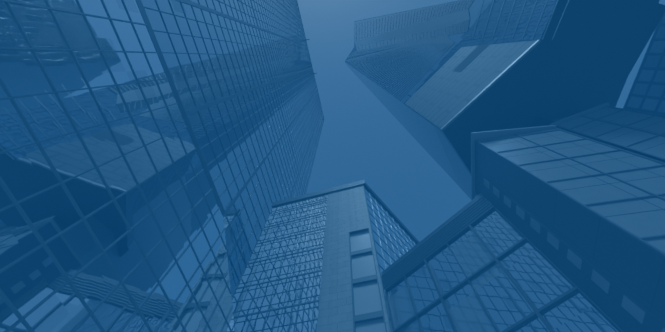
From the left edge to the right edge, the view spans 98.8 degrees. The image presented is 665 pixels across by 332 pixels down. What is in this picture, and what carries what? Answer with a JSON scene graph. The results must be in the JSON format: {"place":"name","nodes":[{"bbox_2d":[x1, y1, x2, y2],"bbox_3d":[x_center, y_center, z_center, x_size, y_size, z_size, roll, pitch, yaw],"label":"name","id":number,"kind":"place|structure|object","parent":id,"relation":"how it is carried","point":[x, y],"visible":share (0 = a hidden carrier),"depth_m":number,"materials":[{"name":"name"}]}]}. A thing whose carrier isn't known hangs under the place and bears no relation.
{"place":"outdoors","nodes":[
{"label":"outdoors","id":0,"kind":"place"},
{"bbox_2d":[232,180,418,331],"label":"building","id":1,"kind":"structure","parent":0,"point":[320,261],"depth_m":30.72,"materials":[{"name":"blue glass"}]},
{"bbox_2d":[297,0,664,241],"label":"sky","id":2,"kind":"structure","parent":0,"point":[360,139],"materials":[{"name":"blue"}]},
{"bbox_2d":[532,116,566,126],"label":"tower","id":3,"kind":"structure","parent":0,"point":[543,121],"depth_m":30.47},
{"label":"ground","id":4,"kind":"structure","parent":0,"visible":0},
{"bbox_2d":[0,0,233,331],"bbox_3d":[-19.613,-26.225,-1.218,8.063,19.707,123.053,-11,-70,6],"label":"skyscraper","id":5,"kind":"structure","parent":4,"relation":"on","point":[112,212],"depth_m":11.23,"materials":[{"name":"blue glass"}]},
{"bbox_2d":[141,0,323,297],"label":"tower","id":6,"kind":"structure","parent":4,"relation":"on","point":[242,75],"depth_m":50.83,"materials":[{"name":"blue glass"}]},
{"bbox_2d":[381,193,623,331],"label":"building","id":7,"kind":"structure","parent":4,"relation":"on","point":[478,263],"depth_m":19.05,"materials":[{"name":"blue glass"}]},
{"bbox_2d":[345,0,664,199],"bbox_3d":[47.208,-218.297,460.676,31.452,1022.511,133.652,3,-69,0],"label":"tower shaft","id":8,"kind":"object","parent":4,"relation":"on","point":[430,139],"visible":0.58,"depth_m":52.16,"materials":[{"name":"blue glass"}]},
{"bbox_2d":[346,0,568,100],"bbox_3d":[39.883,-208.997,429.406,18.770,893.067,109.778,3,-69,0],"label":"tower fins","id":9,"kind":"object","parent":8,"relation":"attached to","point":[406,29],"visible":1,"depth_m":82.17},
{"bbox_2d":[405,0,659,174],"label":"tower box","id":10,"kind":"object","parent":8,"relation":"on","point":[583,59],"visible":0.65,"depth_m":30.40,"materials":[{"name":"blue"}]},
{"bbox_2d":[471,125,664,331],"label":"building","id":11,"kind":"structure","parent":4,"relation":"on","point":[585,216],"depth_m":14.43,"materials":[{"name":"blue metal"}]},
{"bbox_2d":[550,102,664,162],"bbox_3d":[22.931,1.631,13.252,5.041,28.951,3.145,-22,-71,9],"label":"building","id":12,"kind":"structure","parent":4,"relation":"on","point":[639,133],"depth_m":22.09,"materials":[{"name":"blue glass"}]},
{"bbox_2d":[623,13,664,115],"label":"tower","id":13,"kind":"structure","parent":4,"relation":"on","point":[646,93],"depth_m":63.61,"materials":[{"name":"blue glass"}]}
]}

